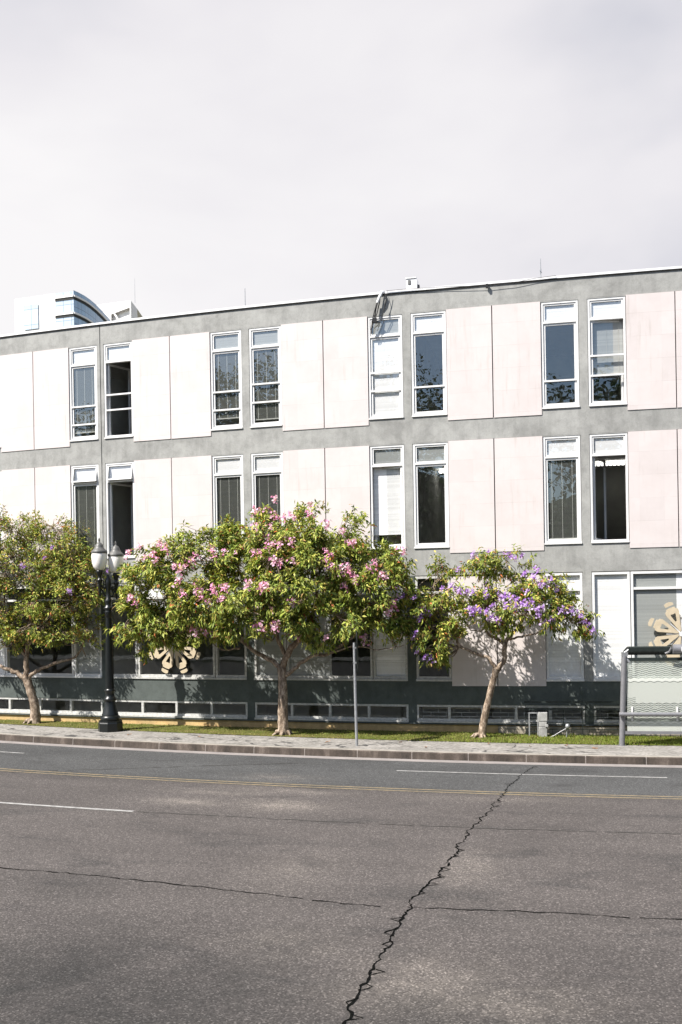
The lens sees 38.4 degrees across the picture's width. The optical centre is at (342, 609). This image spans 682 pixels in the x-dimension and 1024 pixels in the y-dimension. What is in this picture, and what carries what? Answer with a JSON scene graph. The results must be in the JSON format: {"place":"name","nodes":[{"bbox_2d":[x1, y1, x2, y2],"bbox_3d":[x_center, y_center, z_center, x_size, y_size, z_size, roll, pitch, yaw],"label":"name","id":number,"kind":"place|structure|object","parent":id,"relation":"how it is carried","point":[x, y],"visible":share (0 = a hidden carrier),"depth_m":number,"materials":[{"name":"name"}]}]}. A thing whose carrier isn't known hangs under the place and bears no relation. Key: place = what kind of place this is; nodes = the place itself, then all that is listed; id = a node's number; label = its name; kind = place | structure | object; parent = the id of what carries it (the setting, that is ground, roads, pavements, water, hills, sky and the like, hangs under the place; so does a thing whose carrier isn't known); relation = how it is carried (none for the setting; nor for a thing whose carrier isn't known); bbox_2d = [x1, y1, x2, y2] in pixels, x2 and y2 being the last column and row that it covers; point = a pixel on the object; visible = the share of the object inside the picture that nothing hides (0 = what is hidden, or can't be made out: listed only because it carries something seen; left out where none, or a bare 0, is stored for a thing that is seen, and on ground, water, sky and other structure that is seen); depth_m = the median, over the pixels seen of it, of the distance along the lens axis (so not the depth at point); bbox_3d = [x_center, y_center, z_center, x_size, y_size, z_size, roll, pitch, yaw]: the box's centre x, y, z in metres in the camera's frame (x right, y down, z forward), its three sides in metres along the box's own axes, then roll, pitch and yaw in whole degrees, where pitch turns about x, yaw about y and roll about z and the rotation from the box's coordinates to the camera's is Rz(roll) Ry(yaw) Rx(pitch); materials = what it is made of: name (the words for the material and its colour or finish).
{"place":"outdoors","nodes":[
{"label":"outdoors","id":0,"kind":"place"},
{"bbox_2d":[15,291,110,332],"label":"glass tower","id":1,"kind":"structure","parent":0,"point":[54,310],"depth_m":150.86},
{"bbox_2d":[24,304,37,329],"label":"window","id":2,"kind":"structure","parent":1,"relation":"in","point":[30,311],"depth_m":151.33,"materials":[{"name":"white glass"}]},
{"bbox_2d":[97,300,141,320],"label":"white building","id":3,"kind":"structure","parent":0,"point":[120,310],"depth_m":211.39,"materials":[{"name":"concrete"}]},
{"bbox_2d":[0,743,681,1023],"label":"road","id":4,"kind":"structure","parent":0,"point":[87,947],"depth_m":11.64,"materials":[{"name":"grey asphalt"}]},
{"bbox_2d":[0,802,132,811],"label":"white line","id":5,"kind":"object","parent":4,"relation":"on","point":[67,807],"visible":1,"depth_m":16.78,"materials":[{"name":"paint"}]},
{"bbox_2d":[23,762,305,771],"bbox_3d":[-5.935,3.395,20.961,10.336,0.090,0.774,-1,0,-2],"label":"road crack","id":6,"kind":"object","parent":4,"relation":"on","point":[175,766],"visible":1,"depth_m":21.19,"materials":[{"name":"black asphalt"}]},
{"bbox_2d":[0,770,678,798],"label":"yellow line","id":7,"kind":"object","parent":4,"relation":"on","point":[349,788],"visible":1,"depth_m":18.36,"materials":[{"name":"paint"}]},
{"bbox_2d":[0,741,681,767],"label":"gutter","id":8,"kind":"object","parent":4,"relation":"on","point":[390,759],"visible":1,"depth_m":22.06,"materials":[{"name":"concrete"}]},
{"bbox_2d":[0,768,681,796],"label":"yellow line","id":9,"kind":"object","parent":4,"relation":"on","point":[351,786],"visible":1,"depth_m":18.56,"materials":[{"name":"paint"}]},
{"bbox_2d":[0,867,681,919],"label":"road crack","id":10,"kind":"object","parent":4,"relation":"on","point":[346,903],"visible":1,"depth_m":11.17,"materials":[{"name":"black asphalt"}]},
{"bbox_2d":[138,811,681,833],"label":"road crack","id":11,"kind":"object","parent":4,"relation":"on","point":[396,824],"visible":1,"depth_m":15.41,"materials":[{"name":"black asphalt"}]},
{"bbox_2d":[342,766,533,1023],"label":"road crack","id":12,"kind":"object","parent":4,"relation":"on","point":[369,977],"visible":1,"depth_m":10.31,"materials":[{"name":"black asphalt"}]},
{"bbox_2d":[397,770,666,777],"bbox_3d":[3.745,3.321,19.787,5.377,0.046,0.144,-1,0,12],"label":"white line","id":13,"kind":"object","parent":4,"relation":"on","point":[533,774],"visible":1,"depth_m":19.74,"materials":[{"name":"paint"}]},
{"bbox_2d":[0,724,681,755],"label":"pavement","id":14,"kind":"structure","parent":0,"point":[641,750],"depth_m":23.35,"materials":[{"name":"concrete"}]},
{"bbox_2d":[91,538,123,731],"bbox_3d":[-6.253,0.661,26.217,0.824,5.165,0.660,-1,0,0],"label":"street lamp","id":15,"kind":"object","parent":14,"relation":"on","point":[110,720],"visible":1,"depth_m":26.12,"materials":[{"name":"black metal"}]},
{"bbox_2d":[0,733,681,764],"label":"kerb","id":16,"kind":"structure","parent":14,"relation":"on","point":[484,756],"depth_m":22.25,"materials":[{"name":"concrete"}]},
{"bbox_2d":[353,631,357,745],"bbox_3d":[0.306,1.842,22.981,0.108,2.700,0.460,-1,0,6],"label":"sign post","id":17,"kind":"object","parent":14,"relation":"on","point":[355,655],"visible":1,"depth_m":22.95,"materials":[{"name":"metal"}]},
{"bbox_2d":[617,644,681,745],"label":"bus shelter","id":18,"kind":"object","parent":14,"relation":"on","point":[654,692],"visible":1,"depth_m":22.56,"materials":[{"name":"grey paint"}]},
{"bbox_2d":[0,719,681,745],"bbox_3d":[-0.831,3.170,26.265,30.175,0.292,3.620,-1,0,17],"label":"grass","id":19,"kind":"structure","parent":0,"point":[597,740],"depth_m":24.16,"materials":[{"name":"green plant"}]},
{"bbox_2d":[0,504,116,725],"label":"flowering tree","id":20,"kind":"object","parent":19,"relation":"on","point":[48,557],"visible":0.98,"depth_m":27.51,"materials":[{"name":"green plant"}]},
{"bbox_2d":[102,495,426,736],"bbox_3d":[-2.156,0.179,24.738,8.480,6.170,2.911,-1,0,17],"label":"flowering tree","id":21,"kind":"object","parent":19,"relation":"on","point":[313,547],"visible":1,"depth_m":24.30,"materials":[{"name":"green plant"}]},
{"bbox_2d":[0,266,681,743],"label":"office building","id":22,"kind":"structure","parent":19,"relation":"on","point":[528,416],"depth_m":25.96,"materials":[{"name":"grey concrete"}]},
{"bbox_2d":[0,407,0,447],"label":"window","id":23,"kind":"structure","parent":22,"relation":"in","point":[0,407],"depth_m":29.12,"materials":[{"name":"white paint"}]},
{"bbox_2d":[0,471,2,554],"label":"window","id":24,"kind":"structure","parent":22,"relation":"in","point":[0,471],"depth_m":29.13,"materials":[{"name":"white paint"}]},
{"bbox_2d":[0,587,5,676],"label":"window","id":25,"kind":"structure","parent":22,"relation":"in","point":[2,652],"depth_m":29.23,"materials":[{"name":"white paint"}]},
{"bbox_2d":[4,585,73,677],"bbox_3d":[-8.891,0.645,28.789,2.388,2.679,0.241,-1,0,19],"label":"window","id":26,"kind":"structure","parent":22,"relation":"in","point":[7,653],"depth_m":28.67,"materials":[{"name":"white paint"}]},
{"bbox_2d":[0,697,102,715],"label":"basement window","id":27,"kind":"structure","parent":22,"relation":"in","point":[24,711],"depth_m":28.55,"materials":[{"name":"paint"}]},
{"bbox_2d":[69,345,97,441],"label":"window","id":28,"kind":"structure","parent":22,"relation":"in","point":[83,378],"depth_m":28.25,"materials":[{"name":"grey glass"}]},
{"bbox_2d":[71,464,99,559],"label":"window","id":29,"kind":"structure","parent":22,"relation":"in","point":[85,496],"depth_m":28.25,"materials":[{"name":"grey glass"}]},
{"bbox_2d":[73,585,101,677],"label":"window","id":30,"kind":"structure","parent":22,"relation":"in","point":[90,665],"depth_m":28.23,"materials":[{"name":"grey glass"}]},
{"bbox_2d":[104,341,133,438],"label":"window","id":31,"kind":"structure","parent":22,"relation":"in","point":[121,352],"depth_m":27.95,"materials":[{"name":"white paint"}]},
{"bbox_2d":[106,462,135,558],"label":"window","id":32,"kind":"structure","parent":22,"relation":"in","point":[122,470],"depth_m":27.96,"materials":[{"name":"white paint"}]},
{"bbox_2d":[111,584,137,678],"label":"window","id":33,"kind":"structure","parent":22,"relation":"in","point":[125,676],"depth_m":27.74,"materials":[{"name":"paint"}]},
{"bbox_2d":[148,627,200,672],"bbox_3d":[-4.689,0.990,27.254,1.581,1.564,0.053,-1,0,17],"label":"pinwheel ornament","id":34,"kind":"object","parent":22,"relation":"attached to","point":[171,654],"visible":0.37,"depth_m":27.23,"materials":[{"name":"white paint"}]},
{"bbox_2d":[137,582,215,679],"bbox_3d":[-4.645,0.588,27.406,2.388,2.699,0.241,-1,0,17],"label":"window","id":35,"kind":"structure","parent":22,"relation":"in","point":[140,676],"depth_m":27.47,"materials":[{"name":"paint"}]},
{"bbox_2d":[115,700,247,718],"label":"basement window","id":36,"kind":"structure","parent":22,"relation":"in","point":[132,714],"depth_m":27.29,"materials":[{"name":"paint"}]},
{"bbox_2d":[210,330,242,430],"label":"window","id":37,"kind":"structure","parent":22,"relation":"in","point":[225,347],"depth_m":26.92,"materials":[{"name":"grey glass"}]},
{"bbox_2d":[212,454,244,554],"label":"window","id":38,"kind":"structure","parent":22,"relation":"in","point":[227,470],"depth_m":26.92,"materials":[{"name":"white paint"}]},
{"bbox_2d":[215,582,246,679],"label":"window","id":39,"kind":"structure","parent":22,"relation":"in","point":[218,677],"depth_m":26.85,"materials":[{"name":"paint"}]},
{"bbox_2d":[249,326,282,427],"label":"window","id":40,"kind":"structure","parent":22,"relation":"in","point":[265,363],"depth_m":26.61,"materials":[{"name":"white paint"}]},
{"bbox_2d":[251,452,283,553],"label":"window","id":41,"kind":"structure","parent":22,"relation":"in","point":[270,465],"depth_m":26.61,"materials":[{"name":"white paint"}]},
{"bbox_2d":[254,581,286,679],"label":"window","id":42,"kind":"structure","parent":22,"relation":"in","point":[264,670],"depth_m":26.63,"materials":[{"name":"paint"}]},
{"bbox_2d":[286,579,373,680],"bbox_3d":[-0.351,0.530,26.183,2.388,2.720,0.241,-1,0,15],"label":"window","id":43,"kind":"structure","parent":22,"relation":"in","point":[319,668],"depth_m":26.25,"materials":[{"name":"paint"}]},
{"bbox_2d":[254,702,408,721],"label":"basement window","id":44,"kind":"structure","parent":22,"relation":"in","point":[260,717],"depth_m":26.08,"materials":[{"name":"paint"}]},
{"bbox_2d":[371,291,386,333],"bbox_3d":[0.949,-7.799,25.803,0.453,1.119,0.549,-1,0,0],"label":"cable bundle","id":45,"kind":"object","parent":22,"relation":"attached to","point":[374,319],"visible":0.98,"depth_m":25.61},
{"bbox_2d":[368,314,403,419],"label":"window","id":46,"kind":"structure","parent":22,"relation":"in","point":[385,352],"depth_m":25.76,"materials":[{"name":"white paint"}]},
{"bbox_2d":[370,445,405,549],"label":"window","id":47,"kind":"structure","parent":22,"relation":"in","point":[387,463],"depth_m":25.81,"materials":[{"name":"white paint"}]},
{"bbox_2d":[372,577,407,680],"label":"window","id":48,"kind":"structure","parent":22,"relation":"in","point":[388,665],"depth_m":25.77,"materials":[{"name":"glass"}]},
{"bbox_2d":[405,277,419,288],"bbox_3d":[1.838,-8.492,25.617,0.350,0.300,0.340,-1,0,13],"label":"roof box","id":49,"kind":"object","parent":22,"relation":"on","point":[411,282],"visible":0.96,"depth_m":25.47,"materials":[{"name":"white metal"}]},
{"bbox_2d":[411,311,447,416],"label":"window","id":50,"kind":"structure","parent":22,"relation":"in","point":[426,323],"depth_m":25.46,"materials":[{"name":"white paint"}]},
{"bbox_2d":[413,442,449,548],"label":"window","id":51,"kind":"structure","parent":22,"relation":"in","point":[424,454],"depth_m":25.46,"materials":[{"name":"white paint"}]},
{"bbox_2d":[415,576,451,680],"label":"window","id":52,"kind":"structure","parent":22,"relation":"in","point":[419,678],"depth_m":25.43,"materials":[{"name":"paint"}]},
{"bbox_2d":[387,275,555,290],"bbox_3d":[3.251,-8.289,25.096,4.326,0.172,0.072,-1,0,13],"label":"roof wire","id":53,"kind":"object","parent":22,"relation":"on","point":[486,285],"visible":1,"depth_m":25.01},
{"bbox_2d":[417,705,584,723],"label":"basement window","id":54,"kind":"structure","parent":22,"relation":"in","point":[419,720],"depth_m":25.12,"materials":[{"name":"paint"}]},
{"bbox_2d":[541,300,579,408],"bbox_3d":[5.489,-6.428,24.746,0.927,2.701,0.180,-1,0,12],"label":"window","id":55,"kind":"structure","parent":22,"relation":"in","point":[557,313],"depth_m":24.73,"materials":[{"name":"white paint"}]},
{"bbox_2d":[543,435,581,544],"bbox_3d":[5.546,-3.016,24.746,0.927,2.728,0.180,-1,0,12],"label":"window","id":56,"kind":"structure","parent":22,"relation":"in","point":[562,477],"depth_m":24.76,"materials":[{"name":"grey glass"}]},
{"bbox_2d":[545,573,584,680],"bbox_3d":[5.608,0.439,24.768,0.935,2.729,0.235,-1,0,12],"label":"window","id":57,"kind":"structure","parent":22,"relation":"in","point":[565,659],"depth_m":24.75,"materials":[{"name":"white paint"}]},
{"bbox_2d":[587,296,626,406],"bbox_3d":[6.619,-6.447,24.550,0.927,2.701,0.248,-1,0,11],"label":"window","id":58,"kind":"structure","parent":22,"relation":"in","point":[606,331],"depth_m":24.56,"materials":[{"name":"white glass"}]},
{"bbox_2d":[589,433,629,542],"bbox_3d":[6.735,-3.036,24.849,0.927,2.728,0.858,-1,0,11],"label":"window","id":59,"kind":"structure","parent":22,"relation":"in","point":[613,444],"depth_m":24.54,"materials":[{"name":"white paint"}]},
{"bbox_2d":[592,572,630,680],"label":"window","id":60,"kind":"structure","parent":22,"relation":"in","point":[610,590],"depth_m":24.54,"materials":[{"name":"white paint"}]},
{"bbox_2d":[594,706,681,724],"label":"basement window","id":61,"kind":"structure","parent":22,"relation":"in","point":[596,721],"depth_m":24.49,"materials":[{"name":"paint"}]},
{"bbox_2d":[630,570,681,677],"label":"window","id":62,"kind":"structure","parent":22,"relation":"in","point":[650,591],"depth_m":24.35,"materials":[{"name":"grey glass"}]},
{"bbox_2d":[648,602,681,665],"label":"pinwheel ornament","id":63,"kind":"object","parent":22,"relation":"attached to","point":[677,639],"visible":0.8,"depth_m":24.11,"materials":[{"name":"white paint"}]},
{"bbox_2d":[389,543,604,737],"bbox_3d":[3.572,0.809,23.756,5.436,4.829,1.961,-1,0,16],"label":"flowering tree","id":64,"kind":"object","parent":19,"relation":"on","point":[521,596],"visible":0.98,"depth_m":23.65,"materials":[{"name":"green plant"}]},
{"bbox_2d":[528,712,538,735],"bbox_3d":[4.764,2.868,24.442,0.241,0.620,0.040,-1,0,12],"label":"gate frame","id":65,"kind":"object","parent":19,"relation":"on","point":[537,725],"visible":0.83,"depth_m":24.43,"materials":[{"name":"metal"}]},
{"bbox_2d":[538,712,547,736],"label":"stone pillar","id":66,"kind":"structure","parent":19,"relation":"on","point":[542,720],"depth_m":24.24,"materials":[{"name":"grey stone"}]},
{"bbox_2d":[551,724,569,736],"bbox_3d":[5.330,2.996,24.157,0.541,0.375,0.118,-1,0,12],"label":"floodlight","id":67,"kind":"object","parent":19,"relation":"on","point":[567,726],"visible":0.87,"depth_m":24.11,"materials":[{"name":"grey paint"}]},
{"bbox_2d":[498,726,681,736],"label":"block wall","id":68,"kind":"structure","parent":19,"relation":"on","point":[520,730],"depth_m":24.56,"materials":[{"name":"grey concrete"}]},
{"bbox_2d":[524,701,681,736],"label":"security grille","id":69,"kind":"object","parent":19,"relation":"on","point":[591,709],"visible":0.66,"depth_m":24.24,"materials":[{"name":"metal"}]},
{"bbox_2d":[0,0,681,334],"label":"sky","id":70,"kind":"structure","parent":0,"point":[164,157],"materials":[{"name":"white"}]}
]}

